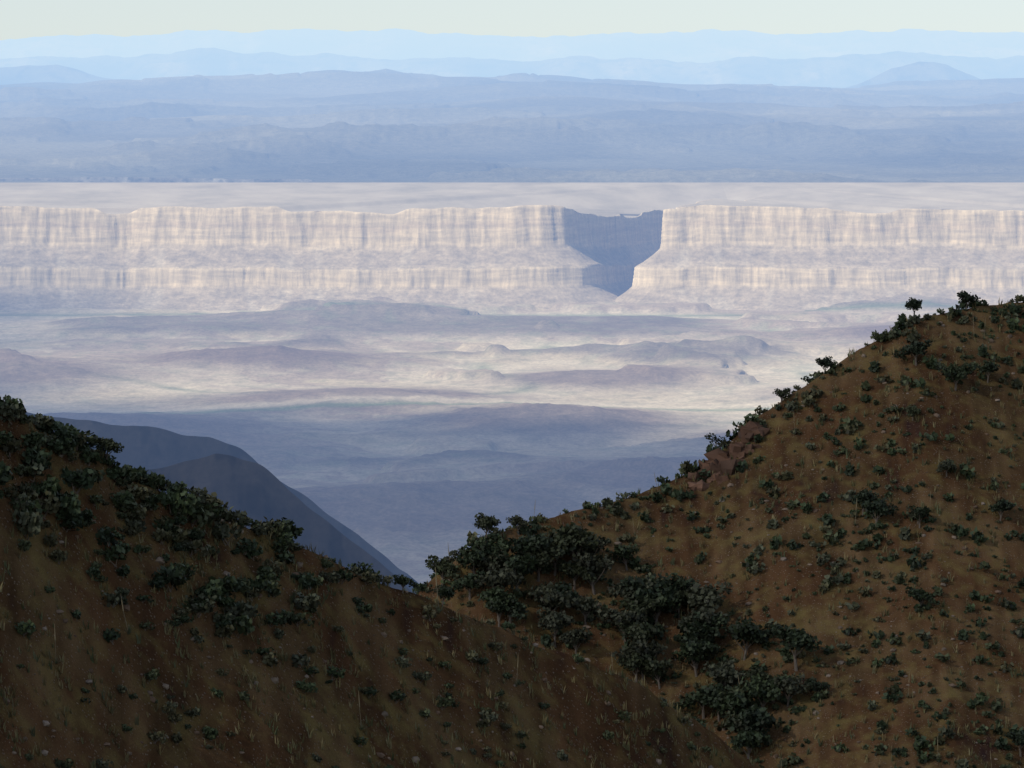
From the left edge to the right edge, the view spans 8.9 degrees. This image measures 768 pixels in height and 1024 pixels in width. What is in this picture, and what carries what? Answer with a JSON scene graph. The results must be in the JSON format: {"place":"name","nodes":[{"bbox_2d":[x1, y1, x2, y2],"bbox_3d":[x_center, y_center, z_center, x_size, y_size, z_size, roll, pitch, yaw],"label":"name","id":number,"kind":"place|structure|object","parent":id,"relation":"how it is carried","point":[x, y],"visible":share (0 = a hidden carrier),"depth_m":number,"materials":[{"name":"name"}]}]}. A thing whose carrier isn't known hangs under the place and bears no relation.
{"place":"outdoors","nodes":[
{"label":"outdoors","id":0,"kind":"place"},
{"bbox_2d":[0,177,314,181],"bbox_3d":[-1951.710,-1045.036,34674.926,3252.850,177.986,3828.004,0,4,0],"label":"mesa","id":1,"kind":"structure","parent":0,"point":[109,179],"depth_m":33459.64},
{"bbox_2d":[26,412,418,593],"bbox_3d":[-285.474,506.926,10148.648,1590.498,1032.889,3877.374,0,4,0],"label":"mountain ridge","id":2,"kind":"structure","parent":0,"point":[147,447],"depth_m":10517.89,"materials":[{"name":"stone"}]},
{"bbox_2d":[145,454,410,591],"bbox_3d":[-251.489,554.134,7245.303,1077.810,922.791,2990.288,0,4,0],"label":"mountain slope","id":3,"kind":"structure","parent":0,"point":[256,491],"depth_m":7478.46,"materials":[{"name":"stone"}]},
{"bbox_2d":[0,205,662,310],"bbox_3d":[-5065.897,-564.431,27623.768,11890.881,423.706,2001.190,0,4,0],"label":"mesa cliff","id":4,"kind":"structure","parent":0,"point":[246,258],"depth_m":26989.60,"materials":[{"name":"beige stone"}]},
{"bbox_2d":[0,182,726,217],"bbox_3d":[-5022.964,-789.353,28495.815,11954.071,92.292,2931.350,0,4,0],"label":"plateau top","id":5,"kind":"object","parent":4,"relation":"on","point":[630,199],"visible":0.81,"depth_m":28641.02,"materials":[{"name":"grey stone"}]},
{"bbox_2d":[0,62,980,87],"bbox_3d":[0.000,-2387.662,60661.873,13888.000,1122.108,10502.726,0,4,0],"label":"distant mountain","id":6,"kind":"structure","parent":0,"point":[925,71],"depth_m":61666.73,"materials":[{"name":"stone"}]},
{"bbox_2d":[0,69,1023,583],"bbox_3d":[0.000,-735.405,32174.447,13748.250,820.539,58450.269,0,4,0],"label":"ground","id":7,"kind":"structure","parent":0,"point":[408,437],"depth_m":25266.29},
{"bbox_2d":[0,302,1023,767],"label":"hills","id":8,"kind":"structure","parent":0,"point":[812,614],"depth_m":732.50,"materials":[{"name":"soil"}]},
{"bbox_2d":[95,437,455,605],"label":"spur trees","id":9,"kind":"object","parent":8,"relation":"on","point":[109,445],"visible":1,"depth_m":462.48,"materials":[{"name":"green plant"}]},
{"bbox_2d":[0,394,710,767],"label":"spur shrubs","id":10,"kind":"object","parent":8,"relation":"on","point":[200,506],"visible":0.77,"depth_m":438.26,"materials":[{"name":"green plant"}]},
{"bbox_2d":[0,297,1023,767],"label":"grass tufts","id":11,"kind":"object","parent":8,"relation":"on","point":[384,651],"visible":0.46,"depth_m":465.04,"materials":[{"name":"green plant"}]},
{"bbox_2d":[3,314,1023,767],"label":"loose rocks","id":12,"kind":"object","parent":8,"relation":"on","point":[275,680],"visible":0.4,"depth_m":470.99,"materials":[{"name":"stone"}]},
{"bbox_2d":[53,321,991,766],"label":"sotol plants","id":13,"kind":"object","parent":8,"relation":"on","point":[129,629],"visible":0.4,"depth_m":467.41,"materials":[{"name":"green plant"}]},
{"bbox_2d":[412,294,1023,767],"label":"shrubs","id":14,"kind":"object","parent":8,"relation":"on","point":[850,428],"visible":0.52,"depth_m":769.70,"materials":[{"name":"green plant"}]},
{"bbox_2d":[425,290,1023,767],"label":"trees","id":15,"kind":"object","parent":8,"relation":"on","point":[747,722],"visible":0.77,"depth_m":757.35,"materials":[{"name":"green plant"}]},
{"bbox_2d":[688,421,769,491],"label":"outcrop rock","id":16,"kind":"object","parent":8,"relation":"on","point":[718,461],"visible":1,"depth_m":787.45,"materials":[{"name":"brown stone"}]},
{"bbox_2d":[0,28,1023,62],"bbox_3d":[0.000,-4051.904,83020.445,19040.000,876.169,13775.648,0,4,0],"label":"distant mountain range","id":17,"kind":"structure","parent":0,"point":[706,46],"depth_m":83994.78,"materials":[{"name":"stone"}]},
{"bbox_2d":[0,48,1023,87],"bbox_3d":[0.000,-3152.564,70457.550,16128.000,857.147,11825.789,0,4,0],"label":"distant mountain range","id":18,"kind":"structure","parent":0,"point":[845,71],"depth_m":71045.00,"materials":[{"name":"blue stone"}]},
{"bbox_2d":[0,0,1023,39],"label":"sky","id":19,"kind":"structure","parent":0,"point":[19,19],"materials":[{"name":"white"}]},
{"bbox_2d":[615,197,1023,310],"bbox_3d":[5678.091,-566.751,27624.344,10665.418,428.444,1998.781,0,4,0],"label":"mesa cliff","id":20,"kind":"structure","parent":0,"point":[761,258],"depth_m":26974.18,"materials":[{"name":"beige stone"}]},
{"bbox_2d":[682,182,1023,212],"bbox_3d":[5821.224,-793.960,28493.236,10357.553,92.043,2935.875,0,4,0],"label":"plateau top","id":21,"kind":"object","parent":20,"relation":"on","point":[874,197],"visible":0.97,"depth_m":28550.88,"materials":[{"name":"grey stone"}]}
]}

